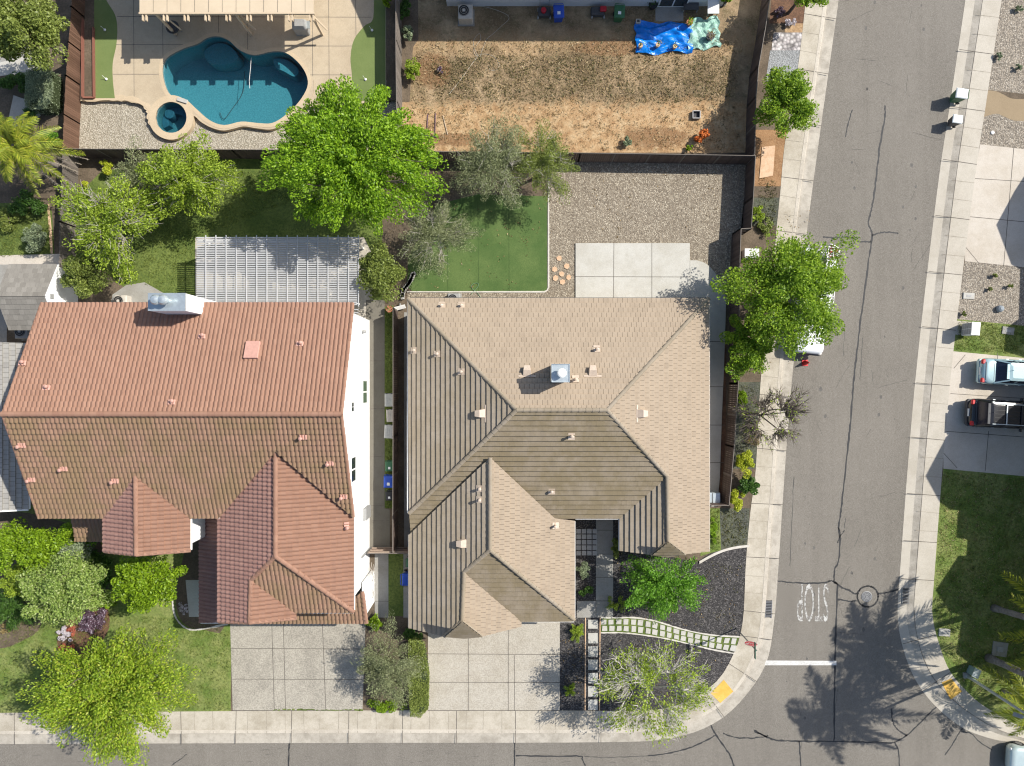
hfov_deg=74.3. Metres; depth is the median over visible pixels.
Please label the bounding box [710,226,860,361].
broadleaf tree
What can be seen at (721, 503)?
wood fence
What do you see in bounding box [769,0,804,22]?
planting bed
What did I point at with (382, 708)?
garden shrub
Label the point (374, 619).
garden shrub
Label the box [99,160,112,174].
garden shrub
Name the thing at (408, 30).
garden shrub
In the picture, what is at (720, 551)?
edging
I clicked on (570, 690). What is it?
garden shrub
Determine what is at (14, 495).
grey roof house
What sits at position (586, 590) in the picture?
garden shrub
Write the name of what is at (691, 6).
garden bench
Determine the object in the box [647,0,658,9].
potted plant
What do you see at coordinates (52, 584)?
broadleaf tree
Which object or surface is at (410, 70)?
garden shrub
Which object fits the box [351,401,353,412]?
window
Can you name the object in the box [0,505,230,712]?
lawn
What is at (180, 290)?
grass
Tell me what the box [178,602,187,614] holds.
garden shrub
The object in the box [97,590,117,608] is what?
garden shrub
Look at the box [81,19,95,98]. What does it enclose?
bed edging
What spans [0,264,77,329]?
garden shed
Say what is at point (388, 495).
wheelie bin
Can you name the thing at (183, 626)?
edging
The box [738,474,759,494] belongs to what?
garden shrub
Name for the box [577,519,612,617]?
path
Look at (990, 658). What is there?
palm tree
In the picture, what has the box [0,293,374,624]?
red house
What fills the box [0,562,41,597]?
garden shrub
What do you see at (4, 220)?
garden shrub
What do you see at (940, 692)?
kerb
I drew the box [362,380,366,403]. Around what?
window
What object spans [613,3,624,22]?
wheelie bin
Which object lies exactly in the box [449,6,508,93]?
garden hose
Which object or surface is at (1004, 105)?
path
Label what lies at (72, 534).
garden shrub
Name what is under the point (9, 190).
mulch
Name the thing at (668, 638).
edging
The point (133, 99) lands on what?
retaining edge
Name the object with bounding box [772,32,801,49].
cobbles
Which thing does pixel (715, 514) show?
lawn
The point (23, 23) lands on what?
broadleaf tree
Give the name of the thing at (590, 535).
courtyard pavers
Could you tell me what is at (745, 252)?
utility cabinet
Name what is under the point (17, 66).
path
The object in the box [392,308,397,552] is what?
wood fence
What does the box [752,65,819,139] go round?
broadleaf tree
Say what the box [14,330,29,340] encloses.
air conditioner
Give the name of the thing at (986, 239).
driveway
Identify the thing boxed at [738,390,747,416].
garden shrub
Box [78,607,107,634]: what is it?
garden shrub
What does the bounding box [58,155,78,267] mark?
wood fence
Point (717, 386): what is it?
path joint
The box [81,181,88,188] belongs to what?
garden shrub
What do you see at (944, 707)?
gutter
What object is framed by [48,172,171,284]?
broadleaf tree
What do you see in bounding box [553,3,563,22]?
wheelie bin
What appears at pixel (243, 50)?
coping
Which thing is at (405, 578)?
wheelie bin
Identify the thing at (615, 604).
weed patch
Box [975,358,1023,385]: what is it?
parked car
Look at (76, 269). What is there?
broadleaf tree
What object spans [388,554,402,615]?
lawn
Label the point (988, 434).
driveway joint
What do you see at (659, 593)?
broadleaf tree
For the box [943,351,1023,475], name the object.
driveway
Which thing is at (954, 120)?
wheelie bin
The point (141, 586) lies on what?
broadleaf tree
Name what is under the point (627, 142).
garden shrub
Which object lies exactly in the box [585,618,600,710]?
edging
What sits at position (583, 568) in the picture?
garden shrub
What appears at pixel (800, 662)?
stop line
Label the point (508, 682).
driveway joint
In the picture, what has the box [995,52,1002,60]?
garden shrub
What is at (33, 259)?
path
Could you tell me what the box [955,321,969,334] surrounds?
path
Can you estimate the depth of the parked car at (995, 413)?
43.23 m
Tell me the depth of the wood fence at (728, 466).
44.09 m
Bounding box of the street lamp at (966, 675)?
[963,672,1023,718]
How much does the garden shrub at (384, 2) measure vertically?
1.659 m
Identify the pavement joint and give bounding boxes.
[14,13,835,744]
[140,15,998,733]
[901,0,1020,737]
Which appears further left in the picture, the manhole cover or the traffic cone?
the traffic cone
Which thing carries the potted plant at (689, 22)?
on the tarp at (669, 34)
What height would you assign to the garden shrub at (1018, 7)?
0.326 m
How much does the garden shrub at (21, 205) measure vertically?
1.146 m
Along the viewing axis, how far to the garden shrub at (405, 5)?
44.33 m
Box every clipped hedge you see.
[24,65,63,115]
[407,637,429,717]
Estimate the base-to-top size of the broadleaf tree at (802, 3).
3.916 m
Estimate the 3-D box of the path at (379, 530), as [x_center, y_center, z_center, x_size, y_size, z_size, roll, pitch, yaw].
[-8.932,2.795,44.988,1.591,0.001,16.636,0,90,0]
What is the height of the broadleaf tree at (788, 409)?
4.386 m
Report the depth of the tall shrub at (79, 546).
42.31 m
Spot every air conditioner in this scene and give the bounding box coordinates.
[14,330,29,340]
[113,295,132,301]
[447,293,461,296]
[458,4,474,25]
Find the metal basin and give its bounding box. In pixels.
[692,110,700,119]
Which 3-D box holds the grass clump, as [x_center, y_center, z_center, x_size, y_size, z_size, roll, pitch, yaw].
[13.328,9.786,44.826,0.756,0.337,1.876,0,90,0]
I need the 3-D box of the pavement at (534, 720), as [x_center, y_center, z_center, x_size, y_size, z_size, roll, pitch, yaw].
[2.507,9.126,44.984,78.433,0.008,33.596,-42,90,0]
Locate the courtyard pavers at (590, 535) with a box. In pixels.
[576,529,596,554]
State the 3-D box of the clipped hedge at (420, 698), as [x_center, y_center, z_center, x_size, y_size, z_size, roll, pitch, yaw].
[-6.112,19.238,44.480,1.508,1.039,5.378,0,90,0]
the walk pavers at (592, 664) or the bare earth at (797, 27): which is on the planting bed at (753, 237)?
the bare earth at (797, 27)
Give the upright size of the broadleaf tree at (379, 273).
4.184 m
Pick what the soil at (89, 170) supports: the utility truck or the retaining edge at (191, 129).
the retaining edge at (191, 129)
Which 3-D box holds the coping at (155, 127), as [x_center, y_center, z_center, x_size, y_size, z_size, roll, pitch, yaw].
[-22.545,-17.568,44.760,2.954,0.140,2.938,0,90,0]
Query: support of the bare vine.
attached to the red house at (233, 438)
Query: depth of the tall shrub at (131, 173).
41.89 m
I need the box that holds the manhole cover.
[861,591,871,601]
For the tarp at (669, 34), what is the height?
0.243 m
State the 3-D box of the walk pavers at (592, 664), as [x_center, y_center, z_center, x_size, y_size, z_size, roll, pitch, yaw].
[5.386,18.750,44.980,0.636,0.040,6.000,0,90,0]
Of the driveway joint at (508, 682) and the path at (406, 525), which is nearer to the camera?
the driveway joint at (508, 682)
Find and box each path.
[0,56,36,75]
[0,254,63,264]
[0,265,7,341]
[9,95,40,128]
[111,282,162,301]
[186,580,198,616]
[366,300,389,546]
[375,554,387,617]
[403,554,407,617]
[404,312,409,546]
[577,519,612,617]
[690,260,725,491]
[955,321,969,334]
[984,90,1023,120]
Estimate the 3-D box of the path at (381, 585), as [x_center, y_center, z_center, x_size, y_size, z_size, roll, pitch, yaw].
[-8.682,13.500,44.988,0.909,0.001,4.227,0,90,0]
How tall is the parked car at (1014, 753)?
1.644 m
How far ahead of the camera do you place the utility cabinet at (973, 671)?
44.35 m
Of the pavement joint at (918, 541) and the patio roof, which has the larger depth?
the pavement joint at (918, 541)
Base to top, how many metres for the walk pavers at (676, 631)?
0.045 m
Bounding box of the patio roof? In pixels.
[139,0,327,35]
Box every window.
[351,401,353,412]
[351,455,355,483]
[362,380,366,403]
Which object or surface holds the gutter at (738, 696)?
on the road
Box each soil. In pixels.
[7,0,769,710]
[941,90,1023,483]
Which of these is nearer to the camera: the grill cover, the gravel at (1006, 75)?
the grill cover
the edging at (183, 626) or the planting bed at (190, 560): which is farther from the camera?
the planting bed at (190, 560)
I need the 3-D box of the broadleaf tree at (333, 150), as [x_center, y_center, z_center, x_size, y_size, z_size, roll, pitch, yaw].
[-9.002,-12.251,40.390,9.914,9.307,9.398,43,90,0]
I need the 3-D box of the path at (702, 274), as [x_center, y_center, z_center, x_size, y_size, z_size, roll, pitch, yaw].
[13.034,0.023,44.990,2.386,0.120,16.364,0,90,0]
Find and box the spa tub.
[156,97,187,132]
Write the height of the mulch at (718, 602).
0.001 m
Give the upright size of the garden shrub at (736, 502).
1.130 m
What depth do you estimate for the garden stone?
44.75 m
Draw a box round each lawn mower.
[537,7,550,18]
[590,6,606,18]
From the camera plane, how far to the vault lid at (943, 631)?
44.93 m
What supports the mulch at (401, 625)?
on the soil at (89, 170)
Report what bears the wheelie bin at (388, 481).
on the lawn at (388, 368)
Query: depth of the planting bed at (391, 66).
44.72 m
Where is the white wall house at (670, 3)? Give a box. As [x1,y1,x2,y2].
[446,0,725,6]
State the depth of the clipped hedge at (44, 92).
43.77 m
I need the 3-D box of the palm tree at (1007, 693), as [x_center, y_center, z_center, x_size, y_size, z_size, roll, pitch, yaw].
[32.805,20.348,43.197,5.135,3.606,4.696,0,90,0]
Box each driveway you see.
[230,624,365,709]
[428,622,559,709]
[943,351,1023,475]
[965,144,1023,266]
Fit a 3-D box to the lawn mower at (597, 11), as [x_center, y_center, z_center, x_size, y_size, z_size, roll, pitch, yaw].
[5.719,-24.577,44.687,1.010,0.614,0.740,0,90,0]
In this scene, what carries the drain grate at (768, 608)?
on the gutter at (738, 696)
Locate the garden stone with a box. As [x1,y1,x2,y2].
[996,305,1003,311]
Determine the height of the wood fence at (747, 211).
1.695 m
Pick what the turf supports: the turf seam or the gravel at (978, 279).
the turf seam
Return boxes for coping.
[149,95,192,139]
[159,32,311,128]
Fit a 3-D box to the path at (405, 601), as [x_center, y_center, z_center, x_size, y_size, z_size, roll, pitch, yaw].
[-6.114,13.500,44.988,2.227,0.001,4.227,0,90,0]
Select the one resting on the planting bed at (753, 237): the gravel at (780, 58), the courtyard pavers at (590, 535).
the gravel at (780, 58)
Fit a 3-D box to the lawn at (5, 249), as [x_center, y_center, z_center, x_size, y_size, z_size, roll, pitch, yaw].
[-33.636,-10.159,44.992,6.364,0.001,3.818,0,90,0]
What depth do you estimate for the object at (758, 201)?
44.99 m
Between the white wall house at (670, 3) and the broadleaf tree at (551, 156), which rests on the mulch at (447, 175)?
the broadleaf tree at (551, 156)
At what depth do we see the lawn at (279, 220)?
45.00 m
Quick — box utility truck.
[790,245,838,355]
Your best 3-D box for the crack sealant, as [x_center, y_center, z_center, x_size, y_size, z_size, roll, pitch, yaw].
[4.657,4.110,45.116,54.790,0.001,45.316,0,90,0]
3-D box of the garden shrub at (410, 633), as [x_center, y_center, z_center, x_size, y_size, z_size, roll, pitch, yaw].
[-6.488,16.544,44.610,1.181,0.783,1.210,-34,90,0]
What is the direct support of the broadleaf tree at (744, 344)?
on the planting bed at (753, 237)
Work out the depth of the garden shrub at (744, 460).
43.96 m
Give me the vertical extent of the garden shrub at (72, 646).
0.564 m
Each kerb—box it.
[0,1,826,733]
[907,0,1023,740]
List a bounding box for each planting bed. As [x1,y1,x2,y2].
[0,511,109,647]
[57,603,109,657]
[84,0,93,95]
[176,540,224,632]
[387,0,395,99]
[715,0,788,518]
[730,382,759,468]
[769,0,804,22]
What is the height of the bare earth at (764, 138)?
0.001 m
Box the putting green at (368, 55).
[351,0,385,100]
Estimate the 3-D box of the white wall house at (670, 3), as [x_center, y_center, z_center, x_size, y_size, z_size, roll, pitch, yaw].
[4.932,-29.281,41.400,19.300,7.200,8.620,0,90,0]
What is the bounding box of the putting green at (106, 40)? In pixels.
[94,0,116,97]
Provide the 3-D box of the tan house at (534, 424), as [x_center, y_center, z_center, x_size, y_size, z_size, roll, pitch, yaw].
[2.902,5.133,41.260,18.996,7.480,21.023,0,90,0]
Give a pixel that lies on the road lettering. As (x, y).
(809, 618)
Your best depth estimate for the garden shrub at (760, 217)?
44.45 m
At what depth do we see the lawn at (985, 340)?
45.00 m
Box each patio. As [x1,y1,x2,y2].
[0,50,40,74]
[80,0,373,129]
[195,237,371,318]
[655,7,682,20]
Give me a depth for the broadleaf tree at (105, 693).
38.81 m
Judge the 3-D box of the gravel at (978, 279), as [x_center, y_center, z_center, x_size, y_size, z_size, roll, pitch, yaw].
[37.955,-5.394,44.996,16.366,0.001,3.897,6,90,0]
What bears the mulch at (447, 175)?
on the soil at (89, 170)
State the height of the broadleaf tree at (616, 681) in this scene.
5.821 m
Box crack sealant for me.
[172,105,991,765]
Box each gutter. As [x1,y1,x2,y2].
[0,0,838,743]
[897,0,1023,743]
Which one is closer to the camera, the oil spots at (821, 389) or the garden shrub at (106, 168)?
the garden shrub at (106, 168)
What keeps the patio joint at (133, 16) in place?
on the patio at (135, 69)
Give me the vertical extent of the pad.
0.140 m
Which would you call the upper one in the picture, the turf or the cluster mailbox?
the turf
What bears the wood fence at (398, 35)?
on the mulch at (408, 45)
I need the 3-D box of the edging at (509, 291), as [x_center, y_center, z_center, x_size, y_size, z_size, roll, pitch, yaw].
[-2.255,-10.404,44.950,9.489,0.001,8.783,0,90,0]
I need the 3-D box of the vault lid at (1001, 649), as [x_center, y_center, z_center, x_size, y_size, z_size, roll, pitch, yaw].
[32.455,17.705,44.962,1.000,0.095,0.950,8,90,0]
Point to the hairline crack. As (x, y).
(818, 426)
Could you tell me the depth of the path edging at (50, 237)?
44.98 m
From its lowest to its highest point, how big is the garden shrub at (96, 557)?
1.653 m
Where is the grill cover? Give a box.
[292,19,309,35]
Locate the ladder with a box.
[822,249,833,298]
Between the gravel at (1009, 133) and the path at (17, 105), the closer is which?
the path at (17, 105)
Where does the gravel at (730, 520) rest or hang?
on the planting bed at (753, 237)
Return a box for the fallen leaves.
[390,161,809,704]
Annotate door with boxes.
[657,0,689,6]
[962,323,970,334]
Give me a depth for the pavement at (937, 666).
44.98 m
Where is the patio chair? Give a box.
[166,20,181,36]
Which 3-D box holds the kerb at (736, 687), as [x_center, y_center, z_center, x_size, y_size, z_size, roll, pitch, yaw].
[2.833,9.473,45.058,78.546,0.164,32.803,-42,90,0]
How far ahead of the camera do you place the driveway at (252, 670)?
44.98 m
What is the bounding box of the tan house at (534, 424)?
[406,297,710,638]
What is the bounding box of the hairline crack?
[34,10,939,762]
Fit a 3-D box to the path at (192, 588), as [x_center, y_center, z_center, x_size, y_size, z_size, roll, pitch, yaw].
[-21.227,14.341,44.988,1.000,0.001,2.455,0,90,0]
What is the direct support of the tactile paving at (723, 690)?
on the pavement at (534, 720)
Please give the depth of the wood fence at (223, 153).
43.89 m
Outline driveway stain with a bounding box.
[273,708,362,710]
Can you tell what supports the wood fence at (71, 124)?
on the soil at (89, 170)
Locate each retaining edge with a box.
[81,94,150,124]
[82,80,313,140]
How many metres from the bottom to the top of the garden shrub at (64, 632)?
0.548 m
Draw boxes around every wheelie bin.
[384,474,392,487]
[385,460,392,470]
[385,490,392,500]
[400,569,407,585]
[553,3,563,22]
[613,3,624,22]
[947,114,963,127]
[950,88,969,104]
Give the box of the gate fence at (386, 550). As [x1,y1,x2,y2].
[367,547,407,553]
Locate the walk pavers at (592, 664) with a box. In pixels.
[588,620,597,709]
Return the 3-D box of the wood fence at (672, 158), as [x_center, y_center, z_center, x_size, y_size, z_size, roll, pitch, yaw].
[4.143,-14.744,44.153,23.020,1.695,0.141,1,90,0]
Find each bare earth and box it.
[754,130,785,185]
[785,23,802,31]
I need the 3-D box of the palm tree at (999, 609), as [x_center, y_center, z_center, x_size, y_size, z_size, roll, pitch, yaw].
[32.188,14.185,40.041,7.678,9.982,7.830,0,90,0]
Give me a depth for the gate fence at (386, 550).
44.10 m
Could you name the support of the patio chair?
on the patio at (135, 69)
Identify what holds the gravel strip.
on the soil at (89, 170)
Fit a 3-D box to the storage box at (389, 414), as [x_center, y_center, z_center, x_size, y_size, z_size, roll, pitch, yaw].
[-7.955,2.121,44.568,0.520,0.865,0.850,-3,90,0]
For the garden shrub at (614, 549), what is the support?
on the mulch at (718, 602)
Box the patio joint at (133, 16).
[116,0,355,72]
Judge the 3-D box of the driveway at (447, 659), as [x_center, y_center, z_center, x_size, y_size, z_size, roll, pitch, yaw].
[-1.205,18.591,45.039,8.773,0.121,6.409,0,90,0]
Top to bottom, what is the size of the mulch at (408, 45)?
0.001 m
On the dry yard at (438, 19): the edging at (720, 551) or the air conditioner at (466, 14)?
the air conditioner at (466, 14)
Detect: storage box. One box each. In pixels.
[384,424,392,438]
[385,393,392,406]
[386,409,392,421]
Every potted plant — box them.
[386,305,392,311]
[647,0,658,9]
[686,13,693,26]
[706,28,715,40]
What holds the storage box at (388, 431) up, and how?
on the lawn at (388, 368)
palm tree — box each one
[0,112,87,196]
[982,665,1023,735]
[984,651,1023,706]
[990,571,1023,670]
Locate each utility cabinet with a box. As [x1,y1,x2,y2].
[710,491,719,502]
[742,248,758,258]
[966,665,981,678]
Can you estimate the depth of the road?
45.12 m
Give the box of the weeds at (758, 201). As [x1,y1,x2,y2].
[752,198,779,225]
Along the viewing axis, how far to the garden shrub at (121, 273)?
44.35 m
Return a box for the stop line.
[765,661,835,664]
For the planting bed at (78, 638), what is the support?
on the lawn at (157, 612)
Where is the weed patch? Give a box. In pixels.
[605,595,629,612]
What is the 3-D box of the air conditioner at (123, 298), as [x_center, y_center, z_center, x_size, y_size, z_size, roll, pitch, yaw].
[-25.727,-5.341,44.634,0.998,0.732,0.998,0,90,0]
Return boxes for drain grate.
[765,600,771,617]
[902,588,908,603]
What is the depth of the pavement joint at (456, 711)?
44.98 m
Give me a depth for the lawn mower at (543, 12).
44.55 m
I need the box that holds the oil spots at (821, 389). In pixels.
[786,1,924,719]
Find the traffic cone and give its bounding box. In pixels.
[802,360,809,365]
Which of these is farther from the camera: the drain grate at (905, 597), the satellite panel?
the drain grate at (905, 597)
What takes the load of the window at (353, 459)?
in the red house at (233, 438)
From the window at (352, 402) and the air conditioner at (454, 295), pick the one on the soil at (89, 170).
the air conditioner at (454, 295)
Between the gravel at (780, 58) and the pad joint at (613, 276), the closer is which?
the pad joint at (613, 276)
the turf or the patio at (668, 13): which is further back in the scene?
the turf
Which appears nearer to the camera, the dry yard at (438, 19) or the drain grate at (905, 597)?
the dry yard at (438, 19)
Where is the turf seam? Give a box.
[447,204,509,290]
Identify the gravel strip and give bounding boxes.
[719,342,725,499]
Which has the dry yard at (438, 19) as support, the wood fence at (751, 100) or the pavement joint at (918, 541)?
the wood fence at (751, 100)
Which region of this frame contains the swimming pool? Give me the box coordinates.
[163,36,307,124]
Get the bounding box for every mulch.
[0,75,64,253]
[363,616,427,709]
[383,160,547,302]
[402,0,417,101]
[560,614,584,709]
[575,519,746,710]
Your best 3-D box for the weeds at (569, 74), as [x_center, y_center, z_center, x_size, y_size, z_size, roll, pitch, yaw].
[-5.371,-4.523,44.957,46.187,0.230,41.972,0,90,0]
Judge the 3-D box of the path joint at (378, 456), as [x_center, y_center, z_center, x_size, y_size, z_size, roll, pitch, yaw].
[-8.034,5.089,44.984,3.279,0.001,18.851,-3,90,0]
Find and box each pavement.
[0,0,822,730]
[914,0,1023,738]
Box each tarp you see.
[634,20,693,54]
[688,15,721,49]
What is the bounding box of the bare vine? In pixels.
[367,562,374,597]
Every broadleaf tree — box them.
[0,0,70,71]
[0,516,73,575]
[15,549,114,626]
[15,623,200,765]
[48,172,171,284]
[59,254,114,298]
[110,555,188,613]
[134,129,246,217]
[255,73,448,237]
[356,240,406,302]
[393,197,484,281]
[449,112,528,210]
[505,116,580,205]
[592,638,718,748]
[619,554,710,624]
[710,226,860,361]
[719,311,782,381]
[728,383,813,454]
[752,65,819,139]
[786,0,828,14]
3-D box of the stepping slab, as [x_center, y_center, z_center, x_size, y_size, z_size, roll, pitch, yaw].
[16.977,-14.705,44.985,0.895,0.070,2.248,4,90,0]
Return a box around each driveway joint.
[231,624,363,710]
[428,630,559,710]
[945,148,1023,470]
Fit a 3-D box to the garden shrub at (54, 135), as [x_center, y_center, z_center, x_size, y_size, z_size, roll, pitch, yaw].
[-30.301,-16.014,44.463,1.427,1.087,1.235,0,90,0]
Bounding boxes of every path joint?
[370,408,388,520]
[710,341,724,462]
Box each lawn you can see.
[0,203,54,254]
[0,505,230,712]
[73,159,381,299]
[385,307,392,507]
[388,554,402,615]
[601,618,738,651]
[700,508,720,555]
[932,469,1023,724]
[953,319,1023,357]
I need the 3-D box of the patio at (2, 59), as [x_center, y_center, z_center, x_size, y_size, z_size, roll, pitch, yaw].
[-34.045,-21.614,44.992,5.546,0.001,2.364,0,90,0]
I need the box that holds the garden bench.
[682,2,698,12]
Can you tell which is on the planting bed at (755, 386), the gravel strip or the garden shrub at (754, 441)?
the garden shrub at (754, 441)
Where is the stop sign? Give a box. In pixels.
[736,628,757,658]
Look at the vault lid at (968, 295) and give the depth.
44.93 m
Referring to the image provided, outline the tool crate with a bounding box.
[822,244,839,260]
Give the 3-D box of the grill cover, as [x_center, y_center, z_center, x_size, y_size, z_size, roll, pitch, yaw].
[-13.718,-23.296,44.195,1.150,1.050,0.650,0,90,0]
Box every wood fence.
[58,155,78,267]
[61,0,84,158]
[63,148,364,158]
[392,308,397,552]
[395,0,402,128]
[425,151,755,164]
[710,500,728,505]
[721,296,739,505]
[730,156,755,294]
[745,0,769,154]
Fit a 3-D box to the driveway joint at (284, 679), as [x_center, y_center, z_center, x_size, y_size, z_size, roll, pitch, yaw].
[-14.273,18.670,44.974,8.909,0.001,6.296,0,90,0]
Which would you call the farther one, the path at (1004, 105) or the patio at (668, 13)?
the path at (1004, 105)
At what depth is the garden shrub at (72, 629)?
44.47 m
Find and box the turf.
[407,194,547,290]
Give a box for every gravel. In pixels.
[79,80,396,149]
[407,158,745,302]
[720,508,749,549]
[766,50,799,78]
[957,261,1023,325]
[980,114,1023,148]
[988,0,1023,93]
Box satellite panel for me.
[394,303,405,309]
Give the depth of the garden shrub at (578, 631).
44.59 m
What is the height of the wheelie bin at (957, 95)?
1.042 m
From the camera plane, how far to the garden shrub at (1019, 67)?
44.75 m
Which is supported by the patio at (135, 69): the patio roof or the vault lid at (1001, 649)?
the patio roof
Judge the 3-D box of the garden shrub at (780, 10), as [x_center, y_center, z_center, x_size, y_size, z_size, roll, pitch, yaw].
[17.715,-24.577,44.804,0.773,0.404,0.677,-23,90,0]
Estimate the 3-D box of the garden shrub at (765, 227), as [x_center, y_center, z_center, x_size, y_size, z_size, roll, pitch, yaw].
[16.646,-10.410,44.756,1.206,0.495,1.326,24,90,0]
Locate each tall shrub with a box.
[57,538,97,561]
[104,134,162,204]
[350,608,425,711]
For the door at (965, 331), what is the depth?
44.32 m
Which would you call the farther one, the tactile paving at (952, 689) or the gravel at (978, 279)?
the gravel at (978, 279)
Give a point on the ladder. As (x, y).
(830, 266)
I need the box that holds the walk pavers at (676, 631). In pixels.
[601,619,736,651]
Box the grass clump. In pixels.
[710,517,717,543]
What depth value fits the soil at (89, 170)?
45.00 m
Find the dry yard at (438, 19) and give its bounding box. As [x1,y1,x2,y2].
[402,0,761,152]
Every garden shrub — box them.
[0,71,26,93]
[0,207,23,232]
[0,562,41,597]
[0,584,37,631]
[0,624,9,633]
[7,188,47,215]
[21,107,39,120]
[21,223,46,252]
[39,130,61,145]
[53,523,96,553]
[56,625,72,641]
[58,643,74,650]
[66,626,77,636]
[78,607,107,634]
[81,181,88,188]
[83,546,112,588]
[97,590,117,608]
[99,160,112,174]
[115,265,129,279]
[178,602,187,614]
[365,613,382,631]
[367,699,407,713]
[382,0,390,7]
[400,0,410,19]
[400,25,412,40]
[403,628,423,639]
[404,57,420,79]
[437,66,442,73]
[564,682,575,696]
[570,624,583,643]
[575,561,590,579]
[578,586,593,596]
[611,538,618,558]
[623,136,631,145]
[694,129,710,142]
[721,0,731,6]
[730,488,745,511]
[735,449,754,478]
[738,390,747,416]
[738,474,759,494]
[747,430,760,446]
[752,205,764,221]
[757,217,773,236]
[774,6,785,17]
[785,18,796,25]
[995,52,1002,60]
[1015,5,1023,10]
[1015,63,1022,69]
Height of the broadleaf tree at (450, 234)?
4.920 m
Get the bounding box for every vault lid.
[938,628,949,635]
[963,292,974,298]
[991,641,1007,656]
[1001,326,1014,334]
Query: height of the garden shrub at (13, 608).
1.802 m
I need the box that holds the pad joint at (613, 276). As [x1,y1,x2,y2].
[576,269,625,296]
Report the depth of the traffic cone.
45.00 m
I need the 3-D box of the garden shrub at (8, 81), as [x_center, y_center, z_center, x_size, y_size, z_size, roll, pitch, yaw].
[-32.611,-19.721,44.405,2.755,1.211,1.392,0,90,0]
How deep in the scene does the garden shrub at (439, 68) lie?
44.74 m
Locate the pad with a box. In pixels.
[575,243,689,296]
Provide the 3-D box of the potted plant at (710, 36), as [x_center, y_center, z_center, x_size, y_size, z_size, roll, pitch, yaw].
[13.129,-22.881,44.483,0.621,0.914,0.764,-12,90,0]
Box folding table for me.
[705,0,718,18]
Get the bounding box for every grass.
[0,170,719,711]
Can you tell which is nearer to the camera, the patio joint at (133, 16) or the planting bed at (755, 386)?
the patio joint at (133, 16)
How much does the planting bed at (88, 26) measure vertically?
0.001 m
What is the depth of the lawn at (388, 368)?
45.00 m
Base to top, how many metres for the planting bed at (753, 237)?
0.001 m
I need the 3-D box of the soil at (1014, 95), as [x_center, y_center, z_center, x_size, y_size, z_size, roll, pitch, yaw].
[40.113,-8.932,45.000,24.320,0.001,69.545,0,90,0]
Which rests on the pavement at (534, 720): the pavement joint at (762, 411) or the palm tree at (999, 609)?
the pavement joint at (762, 411)
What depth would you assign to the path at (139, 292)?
44.99 m
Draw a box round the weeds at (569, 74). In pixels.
[389,39,777,628]
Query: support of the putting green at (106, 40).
on the patio at (135, 69)
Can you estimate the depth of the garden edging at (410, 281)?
44.80 m
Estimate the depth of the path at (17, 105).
44.99 m
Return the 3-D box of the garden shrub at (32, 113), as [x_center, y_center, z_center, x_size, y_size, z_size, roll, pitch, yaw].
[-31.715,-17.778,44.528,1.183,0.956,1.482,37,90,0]
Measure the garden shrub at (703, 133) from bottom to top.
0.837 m
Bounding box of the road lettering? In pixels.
[797,584,827,621]
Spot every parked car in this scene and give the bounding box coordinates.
[964,398,1023,431]
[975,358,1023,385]
[1004,741,1023,765]
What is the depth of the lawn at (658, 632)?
44.99 m
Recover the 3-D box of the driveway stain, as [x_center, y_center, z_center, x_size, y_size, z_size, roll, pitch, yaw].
[-12.910,21.748,44.971,6.011,0.001,0.197,0,90,0]
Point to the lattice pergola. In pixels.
(307, 241)
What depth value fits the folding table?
44.26 m
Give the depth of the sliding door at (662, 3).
44.53 m
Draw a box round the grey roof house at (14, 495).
[0,342,30,511]
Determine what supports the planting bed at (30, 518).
on the lawn at (157, 612)
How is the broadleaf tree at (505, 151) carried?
on the mulch at (447, 175)
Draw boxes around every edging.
[47,204,52,253]
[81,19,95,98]
[171,589,227,630]
[400,271,415,299]
[407,165,548,292]
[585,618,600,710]
[601,617,739,653]
[699,545,748,563]
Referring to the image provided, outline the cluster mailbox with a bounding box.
[960,322,980,335]
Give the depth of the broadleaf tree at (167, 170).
40.98 m
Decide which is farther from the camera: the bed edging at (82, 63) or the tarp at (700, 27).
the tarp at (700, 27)
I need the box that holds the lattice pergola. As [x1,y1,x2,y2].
[196,235,363,312]
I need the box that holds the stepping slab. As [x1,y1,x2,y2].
[759,146,774,177]
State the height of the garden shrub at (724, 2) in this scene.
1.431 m
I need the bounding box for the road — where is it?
[0,0,1011,765]
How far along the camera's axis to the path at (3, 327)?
44.98 m
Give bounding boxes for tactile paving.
[711,680,732,702]
[942,679,961,699]
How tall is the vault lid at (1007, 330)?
0.095 m
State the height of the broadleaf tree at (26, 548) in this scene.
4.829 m
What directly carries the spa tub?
on the patio at (135, 69)
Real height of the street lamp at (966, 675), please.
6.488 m
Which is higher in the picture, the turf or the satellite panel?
the turf
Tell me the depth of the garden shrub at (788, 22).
44.73 m
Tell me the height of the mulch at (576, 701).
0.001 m
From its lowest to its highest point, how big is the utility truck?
2.070 m
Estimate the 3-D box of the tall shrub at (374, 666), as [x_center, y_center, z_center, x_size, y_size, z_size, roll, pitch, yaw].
[-7.812,17.892,43.066,4.335,3.908,5.706,-36,90,0]
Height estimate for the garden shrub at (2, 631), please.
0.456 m

